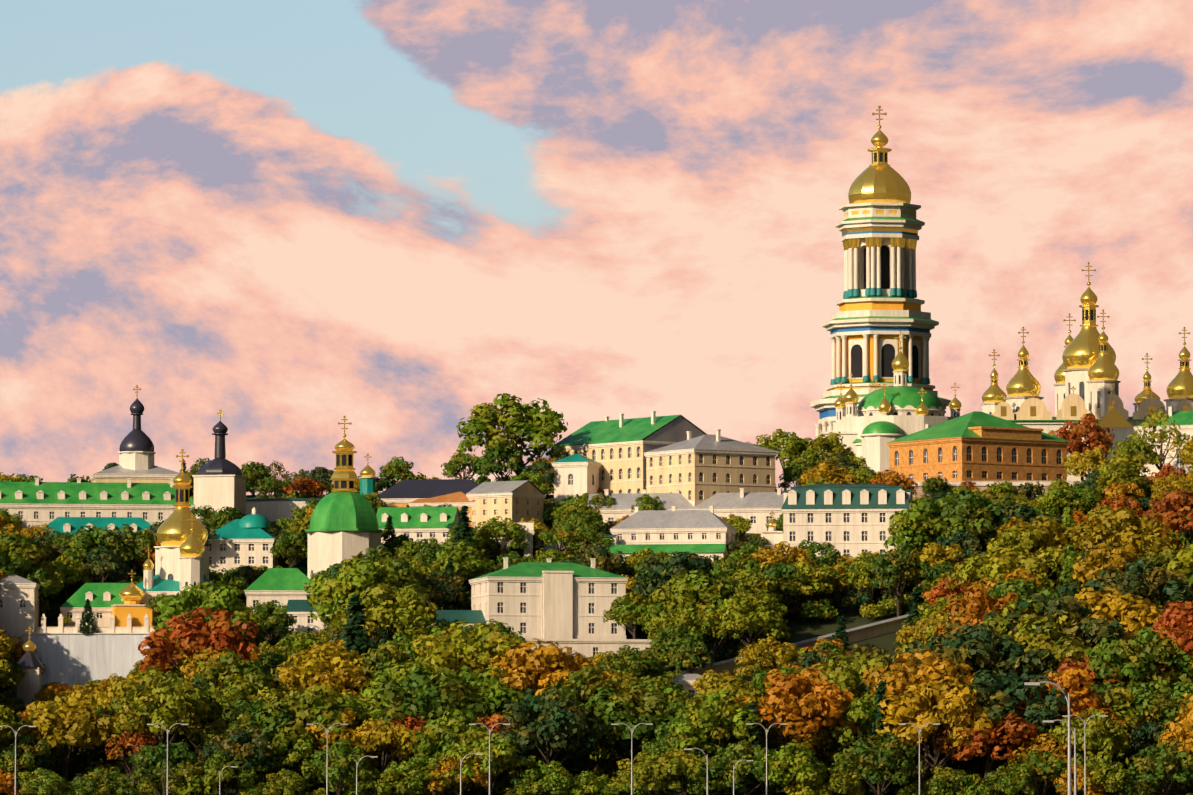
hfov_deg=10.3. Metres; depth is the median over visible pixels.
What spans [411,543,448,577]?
broad tree
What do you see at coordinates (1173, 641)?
broad tree
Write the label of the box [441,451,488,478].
broad tree
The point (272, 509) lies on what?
gallery wall
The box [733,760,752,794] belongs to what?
street lamp
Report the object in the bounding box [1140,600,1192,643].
broad tree
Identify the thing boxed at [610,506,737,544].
economic corps front
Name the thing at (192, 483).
broad tree
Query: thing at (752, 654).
broad tree
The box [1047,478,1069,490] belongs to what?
broad tree
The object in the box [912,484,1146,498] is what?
plateau retaining wall
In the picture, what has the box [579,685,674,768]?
broad tree
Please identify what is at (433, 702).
broad tree
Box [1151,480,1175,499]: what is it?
broad tree
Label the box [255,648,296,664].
broad tree
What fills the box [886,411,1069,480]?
brick printing house
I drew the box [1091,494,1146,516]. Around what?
broad tree
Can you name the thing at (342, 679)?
broad tree
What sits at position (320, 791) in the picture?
broad tree
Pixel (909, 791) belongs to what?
broad tree
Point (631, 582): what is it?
broad tree
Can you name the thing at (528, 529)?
gate wall
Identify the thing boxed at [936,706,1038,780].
broad tree
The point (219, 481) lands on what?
church tower
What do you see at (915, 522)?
broad tree
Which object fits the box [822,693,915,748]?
broad tree
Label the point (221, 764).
broad tree
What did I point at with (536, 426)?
broad tree
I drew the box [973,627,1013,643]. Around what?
broad tree
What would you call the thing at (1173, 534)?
broad tree
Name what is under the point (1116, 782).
broad tree
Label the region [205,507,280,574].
teal domed house
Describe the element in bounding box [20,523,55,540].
broad tree
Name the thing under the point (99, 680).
broad tree
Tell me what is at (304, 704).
broad tree
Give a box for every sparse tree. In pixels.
[104,729,161,785]
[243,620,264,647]
[267,460,290,494]
[384,574,430,640]
[552,530,579,554]
[1048,430,1073,453]
[1125,407,1189,470]
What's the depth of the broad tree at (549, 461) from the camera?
1396.22 m
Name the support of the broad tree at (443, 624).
on the ground
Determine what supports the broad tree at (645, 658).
on the ground
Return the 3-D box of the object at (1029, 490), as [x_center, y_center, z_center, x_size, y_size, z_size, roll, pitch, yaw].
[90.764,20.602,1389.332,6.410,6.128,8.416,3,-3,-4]
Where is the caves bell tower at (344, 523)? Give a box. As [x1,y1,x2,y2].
[305,416,383,578]
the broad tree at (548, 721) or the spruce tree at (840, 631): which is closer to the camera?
the broad tree at (548, 721)
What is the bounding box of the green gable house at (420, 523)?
[376,507,460,550]
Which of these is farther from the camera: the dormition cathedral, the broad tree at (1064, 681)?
the dormition cathedral
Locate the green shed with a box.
[606,544,728,562]
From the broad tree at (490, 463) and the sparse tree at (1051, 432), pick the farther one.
the sparse tree at (1051, 432)
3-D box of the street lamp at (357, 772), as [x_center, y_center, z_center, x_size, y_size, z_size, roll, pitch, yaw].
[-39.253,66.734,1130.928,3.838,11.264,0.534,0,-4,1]
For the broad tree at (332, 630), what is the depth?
1274.61 m
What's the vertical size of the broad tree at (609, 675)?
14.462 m
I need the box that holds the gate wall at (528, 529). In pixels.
[501,523,534,564]
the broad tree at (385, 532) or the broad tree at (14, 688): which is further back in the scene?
the broad tree at (385, 532)
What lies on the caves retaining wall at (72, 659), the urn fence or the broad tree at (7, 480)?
the urn fence
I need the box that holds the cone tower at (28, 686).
[17,626,43,712]
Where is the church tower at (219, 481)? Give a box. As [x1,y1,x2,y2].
[192,409,247,529]
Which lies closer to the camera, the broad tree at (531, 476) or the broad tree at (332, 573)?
the broad tree at (332, 573)
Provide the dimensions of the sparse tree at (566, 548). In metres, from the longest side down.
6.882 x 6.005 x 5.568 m
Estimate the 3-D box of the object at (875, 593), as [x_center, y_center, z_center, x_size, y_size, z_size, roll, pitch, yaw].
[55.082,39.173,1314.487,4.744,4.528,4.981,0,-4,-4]
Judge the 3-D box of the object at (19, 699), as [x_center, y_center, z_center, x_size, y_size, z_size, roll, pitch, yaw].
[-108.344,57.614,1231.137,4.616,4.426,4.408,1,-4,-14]
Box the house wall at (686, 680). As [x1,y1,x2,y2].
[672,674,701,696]
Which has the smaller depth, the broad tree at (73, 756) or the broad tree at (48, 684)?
the broad tree at (73, 756)
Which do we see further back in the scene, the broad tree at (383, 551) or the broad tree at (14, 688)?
the broad tree at (383, 551)
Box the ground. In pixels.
[3,495,1192,794]
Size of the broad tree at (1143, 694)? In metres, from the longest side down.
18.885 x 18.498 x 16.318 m
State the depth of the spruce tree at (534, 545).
1344.11 m
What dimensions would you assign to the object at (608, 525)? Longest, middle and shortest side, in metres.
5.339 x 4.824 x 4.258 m
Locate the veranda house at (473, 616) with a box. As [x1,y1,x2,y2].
[420,610,486,631]
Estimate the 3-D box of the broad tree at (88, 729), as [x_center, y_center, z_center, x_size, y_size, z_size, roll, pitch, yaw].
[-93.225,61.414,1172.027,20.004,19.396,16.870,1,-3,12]
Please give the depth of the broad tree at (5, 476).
1399.21 m
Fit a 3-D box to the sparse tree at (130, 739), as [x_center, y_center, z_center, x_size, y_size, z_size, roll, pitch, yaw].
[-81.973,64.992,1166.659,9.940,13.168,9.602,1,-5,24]
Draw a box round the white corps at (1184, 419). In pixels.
[1134,407,1192,476]
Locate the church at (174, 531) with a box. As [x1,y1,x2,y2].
[154,449,209,580]
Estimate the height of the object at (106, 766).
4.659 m
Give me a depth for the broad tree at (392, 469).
1398.26 m
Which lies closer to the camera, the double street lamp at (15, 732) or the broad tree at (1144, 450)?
the double street lamp at (15, 732)
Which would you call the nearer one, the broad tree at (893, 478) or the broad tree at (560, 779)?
the broad tree at (560, 779)
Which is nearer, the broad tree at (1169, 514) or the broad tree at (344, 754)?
the broad tree at (344, 754)
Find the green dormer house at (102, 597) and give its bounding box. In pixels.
[60,583,153,626]
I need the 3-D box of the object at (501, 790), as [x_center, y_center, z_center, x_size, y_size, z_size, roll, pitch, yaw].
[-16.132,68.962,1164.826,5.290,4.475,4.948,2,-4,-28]
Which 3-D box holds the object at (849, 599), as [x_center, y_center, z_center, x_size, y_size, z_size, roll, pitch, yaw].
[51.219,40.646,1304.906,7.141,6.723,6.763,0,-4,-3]
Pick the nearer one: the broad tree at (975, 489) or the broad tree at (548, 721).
the broad tree at (548, 721)
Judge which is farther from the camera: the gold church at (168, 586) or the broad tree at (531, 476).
the broad tree at (531, 476)
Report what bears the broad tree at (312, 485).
on the ground
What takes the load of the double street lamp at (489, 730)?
on the riverside road
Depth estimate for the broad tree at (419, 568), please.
1301.77 m
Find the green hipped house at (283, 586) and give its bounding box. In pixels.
[244,568,312,610]
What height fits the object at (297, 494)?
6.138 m
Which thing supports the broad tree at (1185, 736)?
on the ground
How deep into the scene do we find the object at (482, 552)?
1340.10 m
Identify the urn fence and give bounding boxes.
[35,614,154,641]
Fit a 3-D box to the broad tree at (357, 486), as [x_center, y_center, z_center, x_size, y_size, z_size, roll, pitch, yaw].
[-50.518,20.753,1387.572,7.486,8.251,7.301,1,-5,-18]
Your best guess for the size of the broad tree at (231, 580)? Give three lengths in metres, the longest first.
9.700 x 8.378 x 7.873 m
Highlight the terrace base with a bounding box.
[525,639,651,657]
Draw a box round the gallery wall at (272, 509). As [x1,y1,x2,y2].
[246,498,321,520]
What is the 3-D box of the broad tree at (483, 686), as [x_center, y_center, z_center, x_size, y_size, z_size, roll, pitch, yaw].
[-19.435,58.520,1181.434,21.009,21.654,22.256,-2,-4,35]
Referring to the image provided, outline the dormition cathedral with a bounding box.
[980,262,1192,480]
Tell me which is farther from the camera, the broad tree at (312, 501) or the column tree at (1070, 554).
the broad tree at (312, 501)
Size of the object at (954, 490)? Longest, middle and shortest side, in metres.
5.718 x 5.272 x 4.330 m
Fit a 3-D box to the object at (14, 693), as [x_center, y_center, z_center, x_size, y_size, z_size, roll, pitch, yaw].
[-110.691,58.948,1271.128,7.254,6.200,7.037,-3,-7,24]
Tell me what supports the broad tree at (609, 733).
on the ground
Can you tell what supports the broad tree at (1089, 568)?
on the ground
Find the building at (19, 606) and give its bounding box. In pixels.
[0,574,39,664]
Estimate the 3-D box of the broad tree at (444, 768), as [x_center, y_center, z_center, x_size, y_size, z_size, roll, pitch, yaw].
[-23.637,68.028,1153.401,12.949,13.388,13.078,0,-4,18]
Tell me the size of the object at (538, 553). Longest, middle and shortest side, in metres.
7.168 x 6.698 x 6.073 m
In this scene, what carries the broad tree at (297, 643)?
on the ground
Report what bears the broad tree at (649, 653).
on the ground
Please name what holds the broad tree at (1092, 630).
on the ground
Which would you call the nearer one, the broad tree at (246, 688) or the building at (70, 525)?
the broad tree at (246, 688)
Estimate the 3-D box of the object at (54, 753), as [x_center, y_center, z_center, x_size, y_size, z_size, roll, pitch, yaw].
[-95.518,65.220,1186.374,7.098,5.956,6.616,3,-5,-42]
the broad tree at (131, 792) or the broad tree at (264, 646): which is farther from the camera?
the broad tree at (264, 646)
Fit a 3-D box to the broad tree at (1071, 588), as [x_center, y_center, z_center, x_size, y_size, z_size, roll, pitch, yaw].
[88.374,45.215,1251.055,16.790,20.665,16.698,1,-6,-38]
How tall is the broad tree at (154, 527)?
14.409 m
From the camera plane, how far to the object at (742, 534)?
1361.06 m
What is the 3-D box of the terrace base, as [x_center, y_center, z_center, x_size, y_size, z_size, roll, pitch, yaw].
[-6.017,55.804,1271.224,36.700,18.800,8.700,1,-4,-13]
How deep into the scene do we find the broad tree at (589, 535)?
1338.36 m
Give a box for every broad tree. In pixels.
[0,474,16,481]
[0,478,14,481]
[0,508,21,529]
[0,513,30,565]
[0,528,46,579]
[0,569,6,578]
[0,629,14,673]
[0,636,44,689]
[0,656,27,690]
[0,657,24,696]
[0,659,21,687]
[0,697,26,712]
[0,705,21,746]
[0,721,40,747]
[0,743,34,779]
[0,769,20,794]
[2,560,51,575]
[3,731,51,781]
[4,709,23,723]
[6,686,16,695]
[10,537,55,564]
[11,566,54,597]
[16,767,69,794]
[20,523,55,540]
[20,691,123,784]
[20,708,38,722]
[28,532,54,548]
[32,564,64,613]
[34,689,42,701]
[37,688,61,701]
[40,544,64,561]
[41,681,61,690]
[43,682,71,692]
[47,531,75,548]
[49,554,90,601]
[53,783,91,794]
[54,538,81,564]
[54,706,105,775]
[57,615,71,626]
[60,525,134,582]
[64,682,114,711]
[67,705,111,769]
[76,767,131,794]
[78,679,108,692]
[81,546,128,582]
[83,671,143,721]
[85,536,133,577]
[101,524,154,579]
[103,462,118,469]
[107,668,220,773]
[111,715,160,753]
[111,786,143,794]
[113,726,158,747]
[124,672,212,736]
[124,681,210,742]
[128,655,151,674]
[128,663,169,675]
[128,741,201,794]
[133,670,151,681]
[134,541,160,570]
[138,607,258,674]
[144,593,173,621]
[147,520,218,545]
[147,649,190,662]
[153,581,252,638]
[163,657,190,676]
[164,609,232,651]
[164,686,251,752]
[166,760,225,794]
[180,647,254,728]
[186,458,210,474]
[186,473,195,495]
[191,505,214,526]
[191,650,277,705]
[193,734,246,765]
[199,751,257,794]
[201,725,277,794]
[208,506,245,530]
[208,674,288,719]
[209,564,213,577]
[214,572,248,596]
[218,697,296,775]
[230,612,264,641]
[233,565,261,584]
[240,782,282,794]
[241,461,271,496]
[243,469,259,494]
[247,641,276,658]
[249,601,295,649]
[250,651,258,662]
[254,682,361,793]
[254,731,321,794]
[255,475,284,495]
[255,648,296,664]
[255,653,291,686]
[265,768,309,794]
[266,632,291,648]
[268,663,306,687]
[269,531,307,567]
[271,630,323,658]
[271,642,370,692]
[276,506,312,533]
[276,543,293,566]
[279,685,307,724]
[282,477,324,496]
[285,513,312,544]
[290,469,308,484]
[299,667,372,699]
[301,638,360,657]
[301,688,373,718]
[301,739,375,794]
[302,498,319,510]
[303,563,340,592]
[303,695,384,745]
[304,507,313,517]
[304,707,373,789]
[305,788,325,794]
[306,556,428,646]
[307,467,333,495]
[308,629,341,645]
[319,562,356,587]
[323,617,341,632]
[327,624,390,649]
[328,583,442,644]
[337,619,403,647]
[343,767,395,794]
[349,545,413,588]
[350,643,408,692]
[350,718,430,794]
[352,694,395,718]
[355,478,359,493]
[357,476,384,493]
[359,661,454,712]
[361,493,377,510]
[365,492,386,511]
[365,555,435,598]
[370,710,414,764]
[374,668,493,737]
[375,626,449,662]
[376,715,427,761]
[376,761,430,794]
[378,456,414,483]
[381,529,390,537]
[386,534,418,555]
[394,537,440,563]
[398,752,470,794]
[402,558,433,579]
[408,708,490,794]
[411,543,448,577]
[412,621,534,688]
[412,634,479,662]
[419,570,467,609]
[423,717,484,793]
[424,751,497,794]
[425,665,533,728]
[426,540,480,577]
[428,619,460,638]
[430,546,489,608]
[437,503,458,509]
[439,713,515,794]
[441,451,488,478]
[442,730,538,794]
[444,524,481,547]
[455,658,473,683]
[456,393,567,474]
[463,619,524,651]
[466,656,532,684]
[471,516,529,563]
[475,475,490,484]
[477,442,525,480]
[481,557,494,570]
[486,692,534,732]
[487,551,527,573]
[488,638,607,755]
[495,688,602,794]
[503,772,548,794]
[504,727,559,756]
[509,712,572,769]
[510,471,549,493]
[517,518,555,541]
[519,760,579,794]
[521,460,557,485]
[525,556,535,561]
[531,457,556,497]
[535,549,563,562]
[537,519,585,552]
[538,666,633,770]
[554,498,602,525]
[558,542,626,575]
[568,510,606,534]
[568,771,613,794]
[570,527,614,553]
[571,715,635,768]
[575,493,588,501]
[577,554,603,568]
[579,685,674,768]
[581,652,608,669]
[588,666,618,689]
[589,492,615,507]
[595,777,644,794]
[598,645,663,682]
[601,702,673,762]
[603,591,665,638]
[607,651,665,682]
[608,518,622,531]
[612,559,643,589]
[615,670,656,691]
[616,751,683,794]
[620,675,691,705]
[622,574,646,601]
[626,547,664,565]
[631,494,662,512]
[631,551,726,601]
[633,552,671,586]
[634,551,694,586]
[639,599,681,653]
[641,651,662,667]
[641,735,695,771]
[642,713,725,784]
[644,569,731,628]
[645,749,721,794]
[646,607,700,671]
[648,624,703,675]
[652,568,719,605]
[656,700,684,716]
[667,638,712,673]
[668,689,767,794]
[673,693,733,758]
[674,751,712,794]
[685,673,776,748]
[687,758,749,794]
[689,607,742,662]
[693,669,730,694]
[695,555,731,577]
[701,740,786,794]
[710,550,764,580]
[712,592,791,668]
[715,582,763,609]
[717,592,768,641]
[721,514,733,520]
[722,666,857,794]
[724,710,782,752]
[725,568,782,603]
[726,516,752,539]
[727,539,748,555]
[733,637,797,675]
[734,544,758,568]
[734,675,746,681]
[744,534,771,549]
[748,541,812,598]
[751,667,797,757]
[756,429,807,489]
[758,562,814,608]
[758,742,825,794]
[760,666,797,691]
[771,706,847,751]
[772,650,801,668]
[774,562,805,616]
[774,725,840,762]
[776,561,834,621]
[778,463,815,487]
[779,513,782,524]
[781,665,802,671]
[782,450,828,476]
[784,775,836,794]
[786,668,865,749]
[789,432,855,462]
[790,646,844,669]
[793,539,840,595]
[794,640,844,662]
[794,662,857,691]
[799,462,859,485]
[803,637,852,655]
[804,476,832,484]
[807,766,865,794]
[810,563,843,602]
[816,652,890,745]
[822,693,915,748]
[823,454,860,482]
[826,564,852,610]
[828,745,894,790]
[835,556,854,573]
[835,732,916,794]
[840,455,876,475]
[843,552,897,592]
[844,692,863,754]
[847,466,885,483]
[848,561,896,603]
[848,644,903,693]
[849,644,877,652]
[857,551,900,601]
[859,653,949,755]
[861,648,994,776]
[867,470,917,495]
[868,481,888,484]
[868,543,931,616]
[875,679,994,787]
[884,495,972,553]
[884,645,923,664]
[893,619,928,653]
[896,784,927,794]
[900,551,932,587]
[900,620,1043,675]
[902,542,983,586]
[912,561,959,597]
[914,605,975,644]
[915,596,957,623]
[922,476,944,491]
[922,490,953,502]
[922,577,972,606]
[923,765,977,794]
[924,573,957,603]
[925,611,976,642]
[926,489,1015,552]
[927,704,987,784]
[934,586,1018,642]
[936,529,985,566]
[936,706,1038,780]
[937,492,965,508]
[945,547,1057,596]
[951,593,999,610]
[952,670,1066,794]
[955,774,998,794]
[960,481,975,489]
[961,489,1047,541]
[962,636,1059,679]
[964,567,1040,603]
[967,487,992,498]
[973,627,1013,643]
[978,599,1076,646]
[979,503,1059,550]
[983,516,1059,566]
[984,765,1035,794]
[985,525,1067,577]
[986,578,1058,613]
[1000,591,1125,662]
[1004,732,1073,794]
[1004,750,1073,794]
[1008,630,1093,676]
[1009,668,1073,728]
[1013,516,1088,585]
[1013,666,1115,740]
[1014,494,1029,500]
[1019,499,1041,511]
[1035,486,1091,522]
[1035,505,1057,517]
[1041,582,1094,611]
[1042,709,1130,766]
[1046,527,1115,568]
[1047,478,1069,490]
[1052,764,1104,794]
[1055,413,1113,480]
[1056,654,1127,696]
[1059,708,1130,762]
[1060,486,1106,514]
[1061,447,1109,479]
[1061,587,1164,645]
[1062,510,1096,528]
[1065,687,1156,772]
[1066,747,1097,765]
[1068,481,1100,515]
[1068,543,1115,586]
[1071,507,1184,557]
[1071,541,1168,586]
[1077,759,1130,794]
[1080,627,1192,700]
[1080,643,1140,688]
[1081,470,1103,495]
[1081,558,1192,629]
[1082,504,1114,526]
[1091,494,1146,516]
[1094,457,1128,481]
[1095,462,1147,496]
[1102,481,1146,507]
[1108,436,1162,468]
[1108,446,1150,473]
[1113,677,1187,741]
[1117,700,1176,744]
[1117,777,1160,794]
[1120,526,1182,549]
[1124,497,1152,516]
[1124,721,1172,758]
[1126,740,1192,794]
[1133,546,1177,568]
[1134,488,1192,554]
[1136,627,1187,652]
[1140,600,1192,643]
[1144,655,1192,692]
[1147,463,1185,487]
[1151,473,1192,499]
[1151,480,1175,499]
[1158,693,1192,755]
[1160,681,1192,719]
[1162,544,1192,585]
[1165,705,1188,723]
[1167,620,1192,664]
[1171,628,1192,677]
[1178,435,1192,468]
[1180,573,1192,593]
[1181,465,1192,476]
[1184,472,1192,483]
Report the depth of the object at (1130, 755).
1183.07 m
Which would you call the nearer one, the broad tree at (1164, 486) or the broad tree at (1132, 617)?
the broad tree at (1132, 617)
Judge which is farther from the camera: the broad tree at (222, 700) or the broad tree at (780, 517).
the broad tree at (780, 517)
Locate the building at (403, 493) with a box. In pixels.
[374,479,477,506]
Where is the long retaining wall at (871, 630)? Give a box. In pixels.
[679,615,909,674]
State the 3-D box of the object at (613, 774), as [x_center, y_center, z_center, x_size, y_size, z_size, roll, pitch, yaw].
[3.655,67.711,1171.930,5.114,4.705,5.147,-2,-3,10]
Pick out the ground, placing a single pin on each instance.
(813, 629)
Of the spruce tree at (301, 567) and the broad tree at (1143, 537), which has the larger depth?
the spruce tree at (301, 567)
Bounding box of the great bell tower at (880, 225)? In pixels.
[810,106,950,455]
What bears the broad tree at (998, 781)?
on the ground
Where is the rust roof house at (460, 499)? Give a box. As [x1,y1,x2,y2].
[408,491,475,526]
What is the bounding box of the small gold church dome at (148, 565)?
[143,547,153,588]
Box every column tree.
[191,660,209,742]
[510,723,531,793]
[742,701,768,794]
[984,611,998,636]
[1055,507,1074,577]
[1057,543,1080,587]
[1152,730,1171,793]
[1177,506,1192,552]
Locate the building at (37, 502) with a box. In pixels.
[0,478,195,529]
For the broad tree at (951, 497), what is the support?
on the ground
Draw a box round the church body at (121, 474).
[89,465,178,484]
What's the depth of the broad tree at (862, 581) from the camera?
1303.07 m
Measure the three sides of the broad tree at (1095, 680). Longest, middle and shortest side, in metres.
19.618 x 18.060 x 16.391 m
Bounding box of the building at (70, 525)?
[35,517,150,564]
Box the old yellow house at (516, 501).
[466,480,545,527]
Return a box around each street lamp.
[0,725,35,794]
[147,723,188,794]
[219,766,237,794]
[307,723,347,794]
[356,756,377,794]
[460,753,482,794]
[469,723,510,794]
[611,723,652,794]
[684,748,707,794]
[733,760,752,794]
[746,723,787,794]
[898,723,939,794]
[1024,681,1071,794]
[1043,719,1076,794]
[1062,715,1107,794]
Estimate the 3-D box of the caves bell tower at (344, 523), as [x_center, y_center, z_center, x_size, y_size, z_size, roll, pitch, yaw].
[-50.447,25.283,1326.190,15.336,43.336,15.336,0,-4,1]
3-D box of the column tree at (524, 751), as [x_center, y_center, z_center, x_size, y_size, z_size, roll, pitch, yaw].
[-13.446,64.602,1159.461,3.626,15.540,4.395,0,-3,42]
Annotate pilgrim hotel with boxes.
[781,484,912,559]
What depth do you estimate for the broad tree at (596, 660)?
1232.88 m
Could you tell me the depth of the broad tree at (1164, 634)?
1213.88 m
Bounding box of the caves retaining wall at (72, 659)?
[22,633,149,712]
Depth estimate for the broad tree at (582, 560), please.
1312.09 m
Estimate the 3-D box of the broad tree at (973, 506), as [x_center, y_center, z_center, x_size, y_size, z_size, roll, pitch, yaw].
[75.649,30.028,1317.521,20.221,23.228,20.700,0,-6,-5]
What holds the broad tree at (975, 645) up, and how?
on the ground
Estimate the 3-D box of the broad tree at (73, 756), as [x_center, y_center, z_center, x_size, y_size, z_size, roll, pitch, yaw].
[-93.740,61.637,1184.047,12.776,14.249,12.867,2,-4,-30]
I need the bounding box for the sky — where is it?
[0,0,1192,494]
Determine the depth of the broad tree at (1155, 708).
1174.95 m
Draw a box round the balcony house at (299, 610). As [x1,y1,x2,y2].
[286,600,331,636]
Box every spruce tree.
[79,599,98,633]
[179,459,186,472]
[288,529,307,575]
[337,594,376,680]
[378,628,388,645]
[381,516,396,547]
[441,557,462,609]
[451,506,475,581]
[522,530,538,558]
[830,616,852,651]
[860,679,904,794]
[891,586,927,655]
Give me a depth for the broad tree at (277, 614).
1274.17 m
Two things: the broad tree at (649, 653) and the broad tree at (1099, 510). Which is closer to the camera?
the broad tree at (649, 653)
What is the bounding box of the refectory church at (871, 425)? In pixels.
[822,331,961,475]
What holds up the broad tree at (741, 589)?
on the ground
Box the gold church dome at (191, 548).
[179,513,204,590]
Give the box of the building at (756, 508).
[587,488,783,533]
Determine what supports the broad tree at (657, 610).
on the ground
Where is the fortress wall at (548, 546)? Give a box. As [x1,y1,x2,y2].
[485,535,616,553]
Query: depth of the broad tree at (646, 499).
1370.57 m
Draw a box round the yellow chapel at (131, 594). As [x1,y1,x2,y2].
[111,570,152,626]
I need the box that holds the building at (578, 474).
[551,454,601,502]
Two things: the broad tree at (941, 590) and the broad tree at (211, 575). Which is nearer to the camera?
the broad tree at (941, 590)
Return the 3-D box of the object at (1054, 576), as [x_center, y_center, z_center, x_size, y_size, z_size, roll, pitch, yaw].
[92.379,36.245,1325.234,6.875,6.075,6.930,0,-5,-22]
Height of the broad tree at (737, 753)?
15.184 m
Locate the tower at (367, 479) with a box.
[359,453,375,496]
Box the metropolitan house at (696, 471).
[643,429,777,506]
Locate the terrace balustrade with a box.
[914,481,1080,484]
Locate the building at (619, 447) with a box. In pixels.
[554,411,706,493]
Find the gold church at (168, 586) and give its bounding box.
[136,574,216,625]
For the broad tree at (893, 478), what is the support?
on the ground
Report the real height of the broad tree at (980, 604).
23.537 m
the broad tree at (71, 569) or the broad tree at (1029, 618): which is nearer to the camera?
the broad tree at (1029, 618)
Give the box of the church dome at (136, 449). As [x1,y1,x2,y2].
[118,385,155,469]

